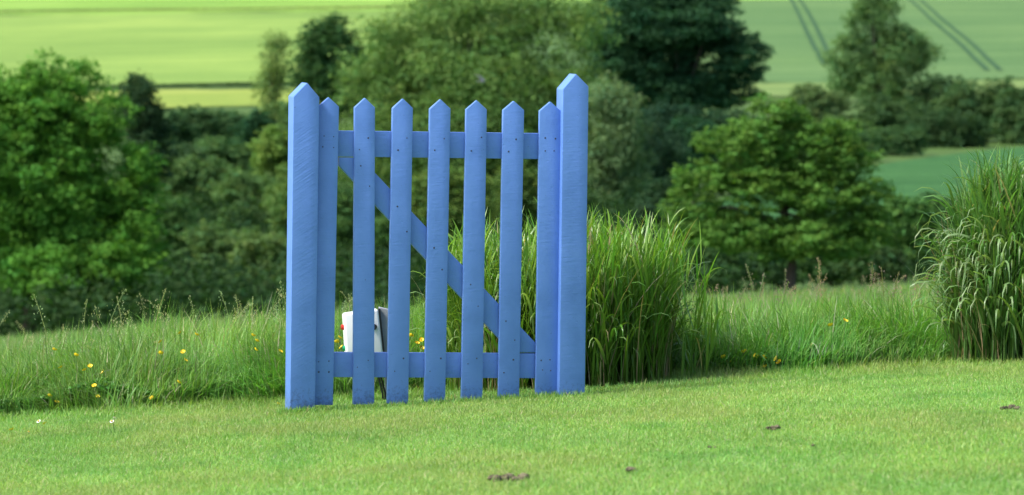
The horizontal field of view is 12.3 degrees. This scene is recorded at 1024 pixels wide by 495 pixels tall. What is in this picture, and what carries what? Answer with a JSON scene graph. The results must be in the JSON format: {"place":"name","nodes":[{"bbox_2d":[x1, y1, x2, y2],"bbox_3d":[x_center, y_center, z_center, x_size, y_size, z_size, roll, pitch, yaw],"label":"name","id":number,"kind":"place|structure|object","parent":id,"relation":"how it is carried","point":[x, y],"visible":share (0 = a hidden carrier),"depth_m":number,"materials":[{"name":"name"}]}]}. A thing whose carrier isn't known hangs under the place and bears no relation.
{"place":"outdoors","nodes":[
{"label":"outdoors","id":0,"kind":"place"},
{"bbox_2d":[0,10,487,84],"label":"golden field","id":1,"kind":"structure","parent":0,"point":[170,48],"depth_m":659.75,"materials":[{"name":"green plant"}]},
{"bbox_2d":[0,0,606,14],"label":"field","id":2,"kind":"structure","parent":0,"point":[61,4],"depth_m":902.25,"materials":[{"name":"green plant"}]},
{"bbox_2d":[0,5,496,11],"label":"hedge","id":3,"kind":"object","parent":2,"relation":"on","point":[175,9],"visible":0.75,"depth_m":853.20,"materials":[{"name":"green plant"}]},
{"bbox_2d":[0,257,941,373],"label":"seeding grass","id":4,"kind":"structure","parent":0,"point":[716,286],"depth_m":21.39,"materials":[{"name":"green plant"}]},
{"bbox_2d":[0,279,968,415],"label":"meadow grass","id":5,"kind":"structure","parent":0,"point":[793,332],"depth_m":19.27,"materials":[{"name":"green plant"}]},
{"bbox_2d":[0,349,1023,494],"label":"lawn","id":6,"kind":"structure","parent":0,"point":[706,449],"depth_m":14.59,"materials":[{"name":"green plant"}]},
{"bbox_2d":[285,82,318,408],"bbox_3d":[-0.791,0.121,17.911,0.118,1.481,0.100,-1,3,-14],"label":"gate post","id":7,"kind":"object","parent":6,"relation":"on","point":[302,190],"visible":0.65,"depth_m":17.86,"materials":[{"name":"blue paint"}]},
{"bbox_2d":[315,97,560,404],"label":"picket gate","id":8,"kind":"structure","parent":7,"relation":"attached to","point":[401,144],"depth_m":18.02,"materials":[{"name":"blue paint"}]},
{"bbox_2d":[341,307,387,399],"bbox_3d":[-0.550,0.440,18.596,0.237,0.415,0.124,0,3,-5],"label":"chair","id":9,"kind":"object","parent":6,"relation":"on","point":[380,326],"visible":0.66,"depth_m":18.55,"materials":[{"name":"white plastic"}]},
{"bbox_2d":[272,374,736,414],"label":"tufted grass","id":10,"kind":"structure","parent":6,"relation":"on","point":[380,404],"depth_m":18.09,"materials":[{"name":"green plant"}]},
{"bbox_2d":[487,473,529,482],"bbox_3d":[-0.009,0.622,12.863,0.116,0.026,0.079,0,3,0],"label":"earth clod","id":11,"kind":"object","parent":6,"relation":"on","point":[507,476],"visible":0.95,"depth_m":12.85,"materials":[{"name":"brown soil"}]},
{"bbox_2d":[557,74,587,395],"bbox_3d":[0.222,0.068,18.161,0.118,1.460,0.100,-1,3,-14],"label":"gate post","id":12,"kind":"object","parent":6,"relation":"on","point":[572,98],"visible":0.65,"depth_m":18.11,"materials":[{"name":"blue paint"}]},
{"bbox_2d":[625,466,636,471],"bbox_3d":[0.325,0.608,13.062,0.033,0.015,0.062,0,3,0],"label":"earth clod","id":13,"kind":"object","parent":6,"relation":"on","point":[629,468],"visible":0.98,"depth_m":13.05,"materials":[{"name":"brown soil"}]},
{"bbox_2d":[766,425,780,429],"bbox_3d":[0.817,0.565,14.919,0.041,0.015,0.062,1,3,21],"label":"earth clod","id":14,"kind":"object","parent":6,"relation":"on","point":[772,427],"visible":0.99,"depth_m":14.92,"materials":[{"name":"brown soil"}]},
{"bbox_2d":[1000,404,1020,409],"bbox_3d":[1.598,0.512,15.283,0.070,0.017,0.072,0,3,0],"label":"earth clod","id":15,"kind":"object","parent":6,"relation":"on","point":[1012,406],"visible":0.99,"depth_m":15.27,"materials":[{"name":"brown soil"}]},
{"bbox_2d":[0,9,1023,338],"bbox_3d":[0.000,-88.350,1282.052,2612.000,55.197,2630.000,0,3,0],"label":"ground","id":16,"kind":"structure","parent":0,"point":[854,111],"depth_m":291.62,"materials":[{"name":"green plant"}]},
{"bbox_2d":[52,348,57,409],"bbox_3d":[-1.821,0.537,18.965,0.019,0.278,0.021,-2,4,-36],"label":"buttercup","id":17,"kind":"object","parent":16,"relation":"on","point":[54,349],"visible":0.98,"depth_m":18.96,"materials":[{"name":"green"}]},
{"bbox_2d":[74,353,78,394],"bbox_3d":[-1.738,0.545,18.962,0.027,0.253,0.017,0,3,0],"label":"buttercup","id":18,"kind":"object","parent":16,"relation":"on","point":[75,354],"visible":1,"depth_m":18.95,"materials":[{"name":"yellow plant"}]},
{"bbox_2d":[0,47,175,332],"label":"broadleaf tree","id":19,"kind":"object","parent":16,"relation":"on","point":[47,196],"visible":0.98,"depth_m":129.26,"materials":[{"name":"green plant"}]},
{"bbox_2d":[109,280,165,317],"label":"bush","id":20,"kind":"object","parent":16,"relation":"on","point":[144,304],"visible":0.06,"depth_m":137.98,"materials":[{"name":"green plant"}]},
{"bbox_2d":[111,68,178,209],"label":"broadleaf tree","id":21,"kind":"object","parent":16,"relation":"on","point":[148,127],"visible":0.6,"depth_m":174.70,"materials":[{"name":"green plant"}]},
{"bbox_2d":[158,340,161,399],"bbox_3d":[-1.397,0.508,18.883,0.016,0.289,0.021,0,3,0],"label":"buttercup","id":22,"kind":"object","parent":16,"relation":"on","point":[160,363],"visible":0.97,"depth_m":18.88,"materials":[{"name":"green plant"}]},
{"bbox_2d":[142,194,200,269],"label":"bush","id":23,"kind":"object","parent":16,"relation":"on","point":[179,223],"visible":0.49,"depth_m":159.67,"materials":[{"name":"green plant"}]},
{"bbox_2d":[155,107,202,147],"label":"bush","id":24,"kind":"object","parent":16,"relation":"on","point":[184,127],"visible":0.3,"depth_m":249.83,"materials":[{"name":"green plant"}]},
{"bbox_2d":[178,330,181,398],"bbox_3d":[-1.321,0.488,18.911,0.015,0.320,0.020,2,4,33],"label":"buttercup","id":25,"kind":"object","parent":16,"relation":"on","point":[179,332],"visible":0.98,"depth_m":18.91,"materials":[{"name":"green plant"}]},
{"bbox_2d":[180,349,184,402],"bbox_3d":[-1.308,0.526,18.913,0.019,0.243,0.018,-1,3,-18],"label":"buttercup","id":26,"kind":"object","parent":16,"relation":"on","point":[182,351],"visible":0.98,"depth_m":18.91,"materials":[{"name":"yellow plant"}]},
{"bbox_2d":[154,267,211,308],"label":"bush","id":27,"kind":"object","parent":16,"relation":"on","point":[177,273],"visible":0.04,"depth_m":142.00,"materials":[{"name":"green plant"}]},
{"bbox_2d":[158,137,209,185],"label":"bush","id":28,"kind":"object","parent":16,"relation":"on","point":[184,149],"visible":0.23,"depth_m":214.82,"materials":[{"name":"green plant"}]},
{"bbox_2d":[157,154,233,216],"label":"bush","id":29,"kind":"object","parent":16,"relation":"on","point":[203,175],"visible":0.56,"depth_m":189.81,"materials":[{"name":"green plant"}]},
{"bbox_2d":[195,333,198,387],"bbox_3d":[-1.252,0.491,18.940,0.020,0.306,0.019,0,3,0],"label":"buttercup","id":30,"kind":"object","parent":16,"relation":"on","point":[197,334],"visible":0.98,"depth_m":18.93,"materials":[{"name":"green plant"}]},
{"bbox_2d":[175,103,235,143],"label":"bush","id":31,"kind":"object","parent":16,"relation":"on","point":[208,122],"visible":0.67,"depth_m":257.52,"materials":[{"name":"green plant"}]},
{"bbox_2d":[173,218,247,274],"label":"bush","id":32,"kind":"object","parent":16,"relation":"on","point":[204,240],"visible":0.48,"depth_m":154.88,"materials":[{"name":"green plant"}]},
{"bbox_2d":[193,135,255,175],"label":"bush","id":33,"kind":"object","parent":16,"relation":"on","point":[237,155],"visible":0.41,"depth_m":224.80,"materials":[{"name":"green plant"}]},
{"bbox_2d":[214,109,251,146],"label":"bush","id":34,"kind":"object","parent":16,"relation":"on","point":[237,118],"visible":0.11,"depth_m":261.62,"materials":[{"name":"green plant"}]},
{"bbox_2d":[82,81,386,88],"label":"hedge","id":35,"kind":"object","parent":16,"relation":"on","point":[228,84],"visible":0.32,"depth_m":450.90,"materials":[{"name":"green plant"}]},
{"bbox_2d":[61,86,414,108],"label":"yellow field margin","id":36,"kind":"object","parent":16,"relation":"on","point":[172,98],"visible":0.17,"depth_m":413.80,"materials":[{"name":"plant"}]},
{"bbox_2d":[201,279,285,310],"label":"bush","id":37,"kind":"object","parent":16,"relation":"on","point":[239,297],"visible":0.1,"depth_m":139.93,"materials":[{"name":"green plant"}]},
{"bbox_2d":[210,167,284,236],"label":"bush","id":38,"kind":"object","parent":16,"relation":"on","point":[248,189],"visible":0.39,"depth_m":179.81,"materials":[{"name":"green plant"}]},
{"bbox_2d":[220,225,286,284],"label":"bush","id":39,"kind":"object","parent":16,"relation":"on","point":[253,248],"visible":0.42,"depth_m":151.79,"materials":[{"name":"green plant"}]},
{"bbox_2d":[227,108,282,157],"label":"bush","id":40,"kind":"object","parent":16,"relation":"on","point":[245,128],"visible":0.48,"depth_m":249.49,"materials":[{"name":"green plant"}]},
{"bbox_2d":[246,123,287,183],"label":"bush","id":41,"kind":"object","parent":16,"relation":"on","point":[272,145],"visible":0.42,"depth_m":214.55,"materials":[{"name":"green plant"}]},
{"bbox_2d":[256,100,287,130],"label":"bush","id":42,"kind":"object","parent":16,"relation":"on","point":[273,109],"visible":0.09,"depth_m":261.45,"materials":[{"name":"green plant"}]},
{"bbox_2d":[249,27,297,122],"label":"leafy tree","id":43,"kind":"object","parent":16,"relation":"on","point":[273,77],"visible":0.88,"depth_m":329.25,"materials":[{"name":"green plant"}]},
{"bbox_2d":[276,102,287,132],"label":"bush","id":44,"kind":"object","parent":16,"relation":"on","point":[284,110],"visible":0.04,"depth_m":239.77,"materials":[{"name":"green plant"}]},
{"bbox_2d":[259,161,337,236],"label":"bush","id":45,"kind":"object","parent":16,"relation":"on","point":[275,207],"visible":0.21,"depth_m":174.77,"materials":[{"name":"green plant"}]},
{"bbox_2d":[282,10,377,127],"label":"round tree","id":46,"kind":"object","parent":16,"relation":"on","point":[323,40],"visible":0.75,"depth_m":249.04,"materials":[{"name":"green plant"}]},
{"bbox_2d":[336,179,382,248],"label":"bush","id":47,"kind":"object","parent":16,"relation":"on","point":[344,233],"visible":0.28,"depth_m":159.56,"materials":[{"name":"green plant"}]},
{"bbox_2d":[335,240,424,301],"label":"bush","id":48,"kind":"object","parent":16,"relation":"on","point":[348,251],"visible":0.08,"depth_m":141.95,"materials":[{"name":"green plant"}]},
{"bbox_2d":[375,214,426,257],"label":"bush","id":49,"kind":"object","parent":16,"relation":"on","point":[381,238],"visible":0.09,"depth_m":157.76,"materials":[{"name":"green plant"}]},
{"bbox_2d":[411,165,500,237],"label":"bush","id":50,"kind":"object","parent":16,"relation":"on","point":[456,194],"visible":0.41,"depth_m":149.76,"materials":[{"name":"green plant"}]},
{"bbox_2d":[416,231,496,277],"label":"bush","id":51,"kind":"object","parent":16,"relation":"on","point":[449,240],"visible":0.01,"depth_m":142.14,"materials":[{"name":"green plant"}]},
{"bbox_2d":[0,344,948,409],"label":"leafy weeds","id":52,"kind":"object","parent":16,"relation":"on","point":[137,389],"visible":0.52,"depth_m":18.99,"materials":[{"name":"green plant"}]},
{"bbox_2d":[0,139,953,336],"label":"undergrowth","id":53,"kind":"object","parent":16,"relation":"on","point":[55,312],"visible":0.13,"depth_m":125.75,"materials":[{"name":"green plant"}]},
{"bbox_2d":[328,0,631,214],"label":"willow tree","id":54,"kind":"object","parent":16,"relation":"on","point":[432,76],"visible":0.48,"depth_m":198.76,"materials":[{"name":"green plant"}]},
{"bbox_2d":[486,160,537,234],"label":"bush","id":55,"kind":"object","parent":16,"relation":"on","point":[530,184],"visible":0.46,"depth_m":151.76,"materials":[{"name":"green plant"}]},
{"bbox_2d":[523,189,612,232],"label":"bush","id":56,"kind":"object","parent":16,"relation":"on","point":[592,198],"visible":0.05,"depth_m":160.17,"materials":[{"name":"green plant"}]},
{"bbox_2d":[409,196,737,391],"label":"ornamental grass","id":57,"kind":"object","parent":16,"relation":"on","point":[630,298],"depth_m":18.75,"materials":[{"name":"green plant"}]},
{"bbox_2d":[587,219,626,243],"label":"bush","id":58,"kind":"object","parent":16,"relation":"on","point":[607,224],"visible":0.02,"depth_m":150.28,"materials":[{"name":"green plant"}]},
{"bbox_2d":[586,71,662,224],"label":"willow tree","id":59,"kind":"object","parent":16,"relation":"on","point":[620,160],"visible":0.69,"depth_m":179.26,"materials":[{"name":"green plant"}]},
{"bbox_2d":[624,201,675,256],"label":"bush","id":60,"kind":"object","parent":16,"relation":"on","point":[639,213],"visible":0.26,"depth_m":134.94,"materials":[{"name":"green plant"}]},
{"bbox_2d":[627,117,692,198],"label":"bush","id":61,"kind":"object","parent":16,"relation":"on","point":[665,146],"visible":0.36,"depth_m":199.50,"materials":[{"name":"green plant"}]},
{"bbox_2d":[631,177,693,246],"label":"bush","id":62,"kind":"object","parent":16,"relation":"on","point":[655,194],"visible":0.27,"depth_m":149.89,"materials":[{"name":"green plant"}]},
{"bbox_2d":[632,98,704,166],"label":"bush","id":63,"kind":"object","parent":16,"relation":"on","point":[672,112],"visible":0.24,"depth_m":221.69,"materials":[{"name":"green plant"}]},
{"bbox_2d":[568,0,776,117],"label":"broadleaf tree","id":64,"kind":"object","parent":16,"relation":"on","point":[686,36],"visible":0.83,"depth_m":228.33,"materials":[{"name":"green plant"}]},
{"bbox_2d":[658,115,721,203],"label":"bush","id":65,"kind":"object","parent":16,"relation":"on","point":[690,124],"visible":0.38,"depth_m":214.60,"materials":[{"name":"green plant"}]},
{"bbox_2d":[664,240,749,294],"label":"bush","id":66,"kind":"object","parent":16,"relation":"on","point":[711,253],"visible":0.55,"depth_m":111.98,"materials":[{"name":"green plant"}]},
{"bbox_2d":[697,108,760,195],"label":"bush","id":67,"kind":"object","parent":16,"relation":"on","point":[718,117],"visible":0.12,"depth_m":221.80,"materials":[{"name":"green plant"}]},
{"bbox_2d":[739,249,800,288],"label":"bush","id":68,"kind":"object","parent":16,"relation":"on","point":[773,278],"visible":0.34,"depth_m":113.75,"materials":[{"name":"green plant"}]},
{"bbox_2d":[653,90,903,291],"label":"field maple","id":69,"kind":"object","parent":16,"relation":"on","point":[805,188],"visible":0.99,"depth_m":104.67,"materials":[{"name":"green plant"}]},
{"bbox_2d":[774,126,816,160],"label":"bush","id":70,"kind":"object","parent":16,"relation":"on","point":[803,152],"visible":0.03,"depth_m":261.51,"materials":[{"name":"green plant"}]},
{"bbox_2d":[782,82,852,124],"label":"bush","id":71,"kind":"object","parent":16,"relation":"on","point":[817,102],"visible":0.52,"depth_m":304.24,"materials":[{"name":"green plant"}]},
{"bbox_2d":[796,253,855,286],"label":"bush","id":72,"kind":"object","parent":16,"relation":"on","point":[811,264],"visible":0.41,"depth_m":111.90,"materials":[{"name":"green plant"}]},
{"bbox_2d":[826,323,832,370],"bbox_3d":[1.268,0.402,18.973,0.021,0.206,0.025,3,4,39],"label":"buttercup","id":73,"kind":"object","parent":16,"relation":"on","point":[830,325],"visible":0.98,"depth_m":18.97,"materials":[{"name":"green plant"}]},
{"bbox_2d":[820,113,881,143],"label":"bush","id":74,"kind":"object","parent":16,"relation":"on","point":[863,126],"visible":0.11,"depth_m":296.00,"materials":[{"name":"green plant"}]},
{"bbox_2d":[833,128,884,161],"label":"bush","id":75,"kind":"object","parent":16,"relation":"on","point":[867,137],"visible":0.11,"depth_m":267.78,"materials":[{"name":"green plant"}]},
{"bbox_2d":[831,242,914,283],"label":"bush","id":76,"kind":"object","parent":16,"relation":"on","point":[896,263],"visible":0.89,"depth_m":109.99,"materials":[{"name":"green plant"}]},
{"bbox_2d":[730,79,1023,95],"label":"dry field margin","id":77,"kind":"object","parent":16,"relation":"on","point":[777,88],"visible":0.14,"depth_m":419.27,"materials":[{"name":"green plant"}]},
{"bbox_2d":[815,0,947,108],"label":"hedgerow tree","id":78,"kind":"object","parent":16,"relation":"on","point":[905,47],"visible":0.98,"depth_m":319.10,"materials":[{"name":"green plant"}]},
{"bbox_2d":[847,90,931,134],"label":"bush","id":79,"kind":"object","parent":16,"relation":"on","point":[879,110],"visible":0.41,"depth_m":304.31,"materials":[{"name":"green plant"}]},
{"bbox_2d":[870,124,932,155],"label":"bush","id":80,"kind":"object","parent":16,"relation":"on","point":[908,141],"visible":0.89,"depth_m":279.61,"materials":[{"name":"green plant"}]},
{"bbox_2d":[870,193,947,281],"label":"bush","id":81,"kind":"object","parent":16,"relation":"on","point":[907,214],"visible":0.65,"depth_m":111.84,"materials":[{"name":"green plant"}]},
{"bbox_2d":[904,225,953,274],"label":"bush","id":82,"kind":"object","parent":16,"relation":"on","point":[934,246],"visible":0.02,"depth_m":117.94,"materials":[{"name":"green plant"}]},
{"bbox_2d":[898,71,974,113],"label":"bush","id":83,"kind":"object","parent":16,"relation":"on","point":[930,89],"visible":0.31,"depth_m":317.58,"materials":[{"name":"green plant"}]},
{"bbox_2d":[914,190,960,228],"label":"bush","id":84,"kind":"object","parent":16,"relation":"on","point":[941,207],"visible":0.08,"depth_m":119.92,"materials":[{"name":"green plant"}]},
{"bbox_2d":[898,105,991,147],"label":"bush","id":85,"kind":"object","parent":16,"relation":"on","point":[948,129],"visible":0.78,"depth_m":297.30,"materials":[{"name":"green plant"}]},
{"bbox_2d":[904,143,1023,362],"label":"ornamental grass","id":86,"kind":"object","parent":16,"relation":"on","point":[982,295],"depth_m":18.80,"materials":[{"name":"green plant"}]},
{"bbox_2d":[930,75,1018,140],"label":"bush","id":87,"kind":"object","parent":16,"relation":"on","point":[962,96],"visible":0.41,"depth_m":307.33,"materials":[{"name":"green plant"}]},
{"bbox_2d":[988,85,1023,144],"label":"bush","id":88,"kind":"object","parent":16,"relation":"on","point":[1007,120],"visible":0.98,"depth_m":303.58,"materials":[{"name":"green plant"}]},
{"bbox_2d":[512,0,1023,82],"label":"wheat field","id":89,"kind":"structure","parent":0,"point":[993,30],"depth_m":639.86,"materials":[{"name":"green plant"}]},
{"bbox_2d":[790,0,824,63],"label":"tractor track","id":90,"kind":"structure","parent":89,"relation":"on","point":[810,38],"depth_m":633.50,"materials":[{"name":"green plant"}]},
{"bbox_2d":[799,0,830,62],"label":"tractor track","id":91,"kind":"structure","parent":89,"relation":"on","point":[821,37],"depth_m":659.87,"materials":[{"name":"green plant"}]},
{"bbox_2d":[909,0,989,69],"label":"tractor track","id":92,"kind":"structure","parent":89,"relation":"on","point":[972,56],"depth_m":590.56,"materials":[{"name":"green plant"}]},
{"bbox_2d":[920,0,1002,69],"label":"tractor track","id":93,"kind":"structure","parent":89,"relation":"on","point":[986,57],"depth_m":589.55,"materials":[{"name":"green plant"}]},
{"bbox_2d":[674,147,1023,275],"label":"wheat field","id":94,"kind":"structure","parent":0,"point":[909,177],"depth_m":246.03,"materials":[{"name":"green plant"}]}
]}

